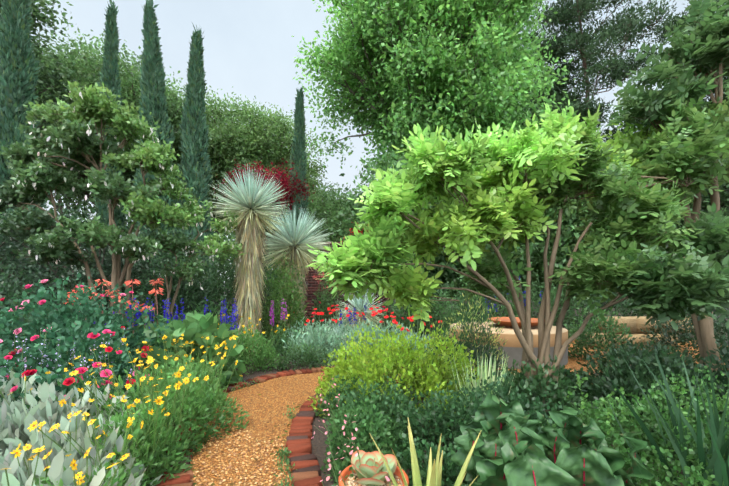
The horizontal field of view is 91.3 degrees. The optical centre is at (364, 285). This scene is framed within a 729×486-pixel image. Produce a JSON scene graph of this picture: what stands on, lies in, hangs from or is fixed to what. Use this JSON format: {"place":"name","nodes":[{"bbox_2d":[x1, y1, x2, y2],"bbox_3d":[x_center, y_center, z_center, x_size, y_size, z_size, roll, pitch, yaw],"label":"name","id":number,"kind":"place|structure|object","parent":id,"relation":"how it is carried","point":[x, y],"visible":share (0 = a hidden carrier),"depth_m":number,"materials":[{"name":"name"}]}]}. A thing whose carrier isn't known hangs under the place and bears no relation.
{"place":"outdoors","nodes":[
{"label":"outdoors","id":0,"kind":"place"},
{"bbox_2d":[188,369,406,485],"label":"gravel path","id":1,"kind":"structure","parent":0,"point":[266,409],"depth_m":3.39,"materials":[{"name":"orange gravel"}]},
{"bbox_2d":[185,380,296,485],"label":"weed leaves","id":2,"kind":"object","parent":1,"relation":"on","point":[285,452],"visible":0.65,"depth_m":2.75,"materials":[{"name":"green plant"}]},
{"bbox_2d":[192,388,301,485],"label":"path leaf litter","id":3,"kind":"object","parent":1,"relation":"on","point":[231,483],"visible":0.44,"depth_m":2.96,"materials":[{"name":"beige plant"}]},
{"bbox_2d":[11,288,728,485],"bbox_3d":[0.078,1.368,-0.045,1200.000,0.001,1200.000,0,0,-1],"label":"ground","id":4,"kind":"structure","parent":0,"point":[319,446],"depth_m":3.73,"materials":[{"name":"soil"}]},
{"bbox_2d":[0,0,49,318],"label":"cypress","id":5,"kind":"object","parent":4,"relation":"on","point":[19,63],"depth_m":10.58,"materials":[{"name":"green plant"}]},
{"bbox_2d":[0,199,74,308],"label":"dark shrub","id":6,"kind":"object","parent":4,"relation":"on","point":[22,261],"depth_m":9.34,"materials":[{"name":"green plant"}]},
{"bbox_2d":[0,0,94,170],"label":"tree","id":7,"kind":"object","parent":4,"relation":"on","point":[54,77],"depth_m":14.75,"materials":[{"name":"green plant"}]},
{"bbox_2d":[0,327,138,409],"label":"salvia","id":8,"kind":"object","parent":4,"relation":"on","point":[72,360],"depth_m":3.38,"materials":[{"name":"plant"}]},
{"bbox_2d":[0,199,157,335],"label":"dark shrub","id":9,"kind":"object","parent":4,"relation":"on","point":[38,275],"depth_m":8.25,"materials":[{"name":"green plant"}]},
{"bbox_2d":[30,40,130,288],"bbox_3d":[-24.712,-9.187,29.368,15.197,21.170,13.167,0,0,-1],"label":"tree","id":10,"kind":"object","parent":4,"relation":"on","point":[61,207],"depth_m":29.05,"materials":[{"name":"green plant"}]},
{"bbox_2d":[0,370,162,485],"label":"lambs ear leaves","id":11,"kind":"object","parent":4,"relation":"on","point":[17,418],"visible":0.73,"depth_m":2.18,"materials":[{"name":"green plant"}]},
{"bbox_2d":[44,313,122,339],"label":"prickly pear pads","id":12,"kind":"object","parent":4,"relation":"on","point":[106,323],"visible":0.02,"depth_m":4.91,"materials":[{"name":"green plant"}]},
{"bbox_2d":[0,273,172,418],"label":"rose","id":13,"kind":"object","parent":4,"relation":"on","point":[63,322],"depth_m":3.80,"materials":[{"name":"green plant"}]},
{"bbox_2d":[0,81,201,334],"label":"laurel","id":14,"kind":"object","parent":4,"relation":"on","point":[124,121],"depth_m":5.74,"materials":[{"name":"green plant"}]},
{"bbox_2d":[0,92,185,269],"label":"laurel pods","id":15,"kind":"object","parent":14,"relation":"attached to","point":[73,188],"visible":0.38,"depth_m":5.68,"materials":[{"name":"white plant"}]},
{"bbox_2d":[88,0,126,301],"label":"cypress","id":16,"kind":"object","parent":4,"relation":"on","point":[110,76],"depth_m":13.59,"materials":[{"name":"green plant"}]},
{"bbox_2d":[72,281,157,336],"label":"aloe bloom stalks","id":17,"kind":"object","parent":4,"relation":"on","point":[132,303],"visible":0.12,"depth_m":5.31,"materials":[{"name":"brown plant"}]},
{"bbox_2d":[64,278,163,311],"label":"orange flowers","id":18,"kind":"object","parent":17,"relation":"attached to","point":[136,282],"visible":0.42,"depth_m":5.26,"materials":[{"name":"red plant"}]},
{"bbox_2d":[34,24,217,209],"bbox_3d":[-15.152,-6.437,21.895,12.357,15.645,10.818,0,0,-1],"label":"tree","id":19,"kind":"object","parent":4,"relation":"on","point":[88,65],"depth_m":18.99,"materials":[{"name":"green plant"}]},
{"bbox_2d":[0,310,289,485],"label":"yellow flowering plant","id":20,"kind":"object","parent":4,"relation":"on","point":[174,447],"depth_m":2.78,"materials":[{"name":"plant"}]},
{"bbox_2d":[131,0,176,307],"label":"cypress","id":21,"kind":"object","parent":4,"relation":"on","point":[153,97],"depth_m":11.50,"materials":[{"name":"green plant"}]},
{"bbox_2d":[77,221,233,318],"bbox_3d":[-5.801,-0.224,10.158,3.810,3.220,3.858,0,0,-1],"label":"dark shrub","id":22,"kind":"object","parent":4,"relation":"on","point":[153,267],"depth_m":9.42,"materials":[{"name":"green plant"}]},
{"bbox_2d":[125,310,246,387],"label":"leaves","id":23,"kind":"object","parent":4,"relation":"on","point":[191,327],"visible":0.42,"depth_m":4.73,"materials":[{"name":"green plant"}]},
{"bbox_2d":[142,196,247,318],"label":"tree","id":24,"kind":"object","parent":4,"relation":"on","point":[192,265],"depth_m":6.35,"materials":[{"name":"green plant"}]},
{"bbox_2d":[153,200,240,289],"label":"flowers","id":25,"kind":"object","parent":24,"relation":"attached to","point":[201,224],"visible":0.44,"depth_m":6.43,"materials":[{"name":"plant"}]},
{"bbox_2d":[175,23,217,315],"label":"cypress","id":26,"kind":"object","parent":4,"relation":"on","point":[195,130],"depth_m":12.14,"materials":[{"name":"green plant"}]},
{"bbox_2d":[130,84,287,300],"bbox_3d":[-10.758,-5.965,24.618,11.069,14.725,10.650,0,0,-1],"label":"tree","id":27,"kind":"object","parent":4,"relation":"on","point":[222,128],"depth_m":22.30,"materials":[{"name":"green plant"}]},
{"bbox_2d":[206,163,290,315],"bbox_3d":[-2.212,-0.506,6.931,1.747,3.752,1.727,0,0,-1],"label":"yucca","id":28,"kind":"object","parent":4,"relation":"on","point":[250,195],"depth_m":6.72,"materials":[{"name":"plant"}]},
{"bbox_2d":[230,208,268,357],"bbox_3d":[-2.203,0.174,6.907,0.813,3.316,0.774,0,0,-1],"label":"yucca trunk","id":29,"kind":"object","parent":28,"relation":"attached to","point":[249,293],"visible":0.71,"depth_m":6.73,"materials":[{"name":"beige plant"}]},
{"bbox_2d":[213,158,315,295],"bbox_3d":[-4.327,-1.945,15.536,4.305,6.652,4.030,0,0,-1],"label":"maple","id":30,"kind":"object","parent":4,"relation":"on","point":[285,183],"depth_m":14.98,"materials":[{"name":"red plant"}]},
{"bbox_2d":[210,94,328,289],"bbox_3d":[-7.549,-6.205,26.771,9.781,15.192,9.679,0,0,-1],"label":"tree","id":31,"kind":"object","parent":4,"relation":"on","point":[270,123],"depth_m":24.52,"materials":[{"name":"green plant"}]},
{"bbox_2d":[286,86,310,237],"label":"cypress","id":32,"kind":"object","parent":4,"relation":"on","point":[298,155],"depth_m":15.79,"materials":[{"name":"green plant"}]},
{"bbox_2d":[262,204,335,274],"bbox_3d":[-1.547,-0.230,7.909,1.937,3.230,1.963,0,0,-1],"label":"yucca","id":33,"kind":"object","parent":4,"relation":"on","point":[294,236],"depth_m":7.72,"materials":[{"name":"plant"}]},
{"bbox_2d":[278,245,309,338],"bbox_3d":[-1.613,0.479,7.933,0.840,2.721,0.846,0,0,-1],"label":"yucca trunk","id":34,"kind":"object","parent":33,"relation":"attached to","point":[302,264],"visible":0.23,"depth_m":7.72,"materials":[{"name":"beige plant"}]},
{"bbox_2d":[156,365,447,485],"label":"brick edging","id":35,"kind":"object","parent":4,"relation":"on","point":[303,458],"visible":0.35,"depth_m":2.88,"materials":[{"name":"red brick"}]},
{"bbox_2d":[93,276,541,370],"bbox_3d":[0.365,0.592,7.387,10.036,1.658,1.399,0,0,-27],"label":"larkspur","id":36,"kind":"object","parent":4,"relation":"on","point":[224,312],"depth_m":6.26,"materials":[{"name":"blue plant"}]},
{"bbox_2d":[269,181,370,265],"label":"tree","id":37,"kind":"object","parent":4,"relation":"on","point":[317,205],"depth_m":20.96,"materials":[{"name":"plant"}]},
{"bbox_2d":[325,321,353,346],"bbox_3d":[-0.509,1.014,6.847,0.723,0.730,0.725,0,0,-1],"label":"yucca","id":38,"kind":"object","parent":4,"relation":"on","point":[338,330],"depth_m":6.82,"materials":[{"name":"green plant"}]},
{"bbox_2d":[302,242,390,329],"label":"brick wall","id":39,"kind":"structure","parent":4,"relation":"on","point":[312,285],"depth_m":10.32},
{"bbox_2d":[311,378,390,485],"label":"flowering plant","id":40,"kind":"object","parent":4,"relation":"on","point":[341,441],"depth_m":2.32,"materials":[{"name":"plant"}]},
{"bbox_2d":[276,301,442,365],"bbox_3d":[-0.224,0.896,7.147,3.222,1.124,2.743,0,0,-1],"label":"lavender","id":41,"kind":"object","parent":4,"relation":"on","point":[331,340],"depth_m":6.61,"materials":[{"name":"plant"}]},
{"bbox_2d":[336,289,385,325],"bbox_3d":[-0.081,0.665,7.763,1.199,1.421,1.246,0,0,-1],"label":"yucca","id":42,"kind":"object","parent":4,"relation":"on","point":[359,306],"depth_m":7.66,"materials":[{"name":"green plant"}]},
{"bbox_2d":[352,313,373,336],"bbox_3d":[-0.071,1.193,7.760,0.679,1.252,0.649,0,0,-1],"label":"yucca thatch","id":43,"kind":"object","parent":42,"relation":"attached to","point":[361,322],"visible":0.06,"depth_m":7.63,"materials":[{"name":"beige plant"}]},
{"bbox_2d":[0,209,728,370],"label":"leaves","id":44,"kind":"object","parent":4,"relation":"on","point":[582,338],"visible":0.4,"depth_m":8.30,"materials":[{"name":"green plant"}]},
{"bbox_2d":[312,272,350,288],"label":"red flowers","id":45,"kind":"object","parent":44,"relation":"on","point":[321,277],"visible":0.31,"depth_m":8.26,"materials":[{"name":"red plant"}]},
{"bbox_2d":[42,188,704,302],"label":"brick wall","id":46,"kind":"structure","parent":4,"relation":"on","point":[90,207],"depth_m":30.38,"materials":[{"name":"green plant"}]},
{"bbox_2d":[339,465,408,485],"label":"terracotta bowl","id":47,"kind":"object","parent":4,"relation":"on","point":[346,471],"visible":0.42,"depth_m":2.21,"materials":[{"name":"orange ceramic"}]},
{"bbox_2d":[345,472,402,485],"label":"gravel","id":48,"kind":"structure","parent":47,"relation":"in","point":[350,481],"depth_m":2.16,"materials":[{"name":"gravel"}]},
{"bbox_2d":[351,450,396,485],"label":"paddle plant","id":49,"kind":"object","parent":48,"relation":"on","point":[371,470],"visible":1,"depth_m":2.15,"materials":[{"name":"green plant"}]},
{"bbox_2d":[307,323,483,421],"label":"gold shrub leaves","id":50,"kind":"object","parent":4,"relation":"on","point":[424,379],"visible":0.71,"depth_m":3.89,"materials":[{"name":"green plant"}]},
{"bbox_2d":[369,418,481,485],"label":"agave","id":51,"kind":"object","parent":4,"relation":"on","point":[434,474],"visible":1,"depth_m":1.81,"materials":[{"name":"yellow plant"}]},
{"bbox_2d":[313,368,568,485],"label":"groundcover leaves","id":52,"kind":"object","parent":4,"relation":"on","point":[376,422],"visible":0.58,"depth_m":2.84,"materials":[{"name":"green plant"}]},
{"bbox_2d":[423,285,508,385],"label":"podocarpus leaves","id":53,"kind":"object","parent":4,"relation":"on","point":[465,332],"visible":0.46,"depth_m":4.93,"materials":[{"name":"green plant"}]},
{"bbox_2d":[448,351,517,401],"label":"striped grass leaves","id":54,"kind":"object","parent":4,"relation":"on","point":[482,376],"visible":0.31,"depth_m":3.61,"materials":[{"name":"green plant"}]},
{"bbox_2d":[306,100,728,414],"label":"laurel","id":55,"kind":"object","parent":4,"relation":"on","point":[699,283],"depth_m":3.47,"materials":[{"name":"green plant"}]},
{"bbox_2d":[450,392,654,485],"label":"swiss chard","id":56,"kind":"object","parent":4,"relation":"on","point":[513,461],"depth_m":1.88,"materials":[{"name":"green plant"}]},
{"bbox_2d":[409,335,728,375],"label":"gravel patio","id":57,"kind":"structure","parent":4,"relation":"on","point":[572,364],"depth_m":6.49,"materials":[{"name":"orange gravel"}]},
{"bbox_2d":[449,321,567,368],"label":"wall","id":58,"kind":"structure","parent":57,"relation":"on","point":[513,348],"depth_m":5.90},
{"bbox_2d":[488,317,537,327],"bbox_3d":[2.954,0.716,6.912,1.090,0.135,1.090,0,0,-1],"label":"terracotta bowl","id":59,"kind":"object","parent":58,"relation":"on","point":[505,322],"visible":0.44,"depth_m":6.78,"materials":[{"name":"orange ceramic"}]},
{"bbox_2d":[585,316,694,349],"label":"wall","id":60,"kind":"structure","parent":57,"relation":"on","point":[634,323],"depth_m":7.63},
{"bbox_2d":[463,307,728,447],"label":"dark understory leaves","id":61,"kind":"object","parent":4,"relation":"on","point":[619,373],"visible":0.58,"depth_m":3.45,"materials":[{"name":"green plant"}]},
{"bbox_2d":[540,365,728,485],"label":"boxwood leaves","id":62,"kind":"object","parent":4,"relation":"on","point":[612,437],"visible":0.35,"depth_m":2.37,"materials":[{"name":"green plant"}]},
{"bbox_2d":[580,0,728,371],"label":"laurel","id":63,"kind":"object","parent":4,"relation":"on","point":[682,96],"depth_m":4.41,"materials":[{"name":"green plant"}]},
{"bbox_2d":[599,345,728,485],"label":"iris leaves","id":64,"kind":"object","parent":4,"relation":"on","point":[719,449],"visible":0.92,"depth_m":2.07,"materials":[{"name":"green plant"}]},
{"bbox_2d":[30,0,727,285],"label":"sky","id":65,"kind":"structure","parent":0,"point":[250,47],"materials":[{"name":"white"}]},
{"bbox_2d":[292,0,577,308],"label":"tree","id":66,"kind":"object","parent":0,"point":[498,74],"depth_m":15.05,"materials":[{"name":"green plant"}]},
{"bbox_2d":[321,125,570,325],"bbox_3d":[2.367,-1.712,12.112,7.463,6.249,5.817,0,0,-1],"label":"tree","id":67,"kind":"object","parent":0,"point":[449,275],"depth_m":10.88,"materials":[{"name":"green plant"}]},
{"bbox_2d":[516,12,590,297],"bbox_3d":[16.620,-11.139,34.050,11.052,25.040,9.195,0,0,-34],"label":"pine","id":68,"kind":"object","parent":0,"point":[575,27],"depth_m":31.35,"materials":[{"name":"green plant"}]},
{"bbox_2d":[474,186,708,322],"bbox_3d":[7.053,-1.458,13.258,8.053,5.817,7.109,0,0,-1],"label":"tree","id":69,"kind":"object","parent":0,"point":[565,240],"depth_m":11.11,"materials":[{"name":"green plant"}]},
{"bbox_2d":[520,0,677,142],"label":"pine","id":70,"kind":"object","parent":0,"point":[616,31],"depth_m":29.03,"materials":[{"name":"green plant"}]},
{"bbox_2d":[592,198,707,303],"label":"tree","id":71,"kind":"object","parent":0,"point":[683,220],"depth_m":20.40,"materials":[{"name":"green plant"}]},
{"bbox_2d":[622,0,728,136],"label":"pine","id":72,"kind":"object","parent":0,"point":[663,32],"depth_m":30.51,"materials":[{"name":"green plant"}]},
{"bbox_2d":[669,110,728,253],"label":"tree","id":73,"kind":"object","parent":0,"point":[724,195],"depth_m":18.11,"materials":[{"name":"green plant"}]},
{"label":"tree branches","id":74,"kind":"object","parent":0,"visible":0},
{"bbox_2d":[263,180,349,267],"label":"tree","id":75,"kind":"object","parent":74,"relation":"attached to","point":[318,190],"depth_m":28.73,"materials":[{"name":"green plant"}]}
]}

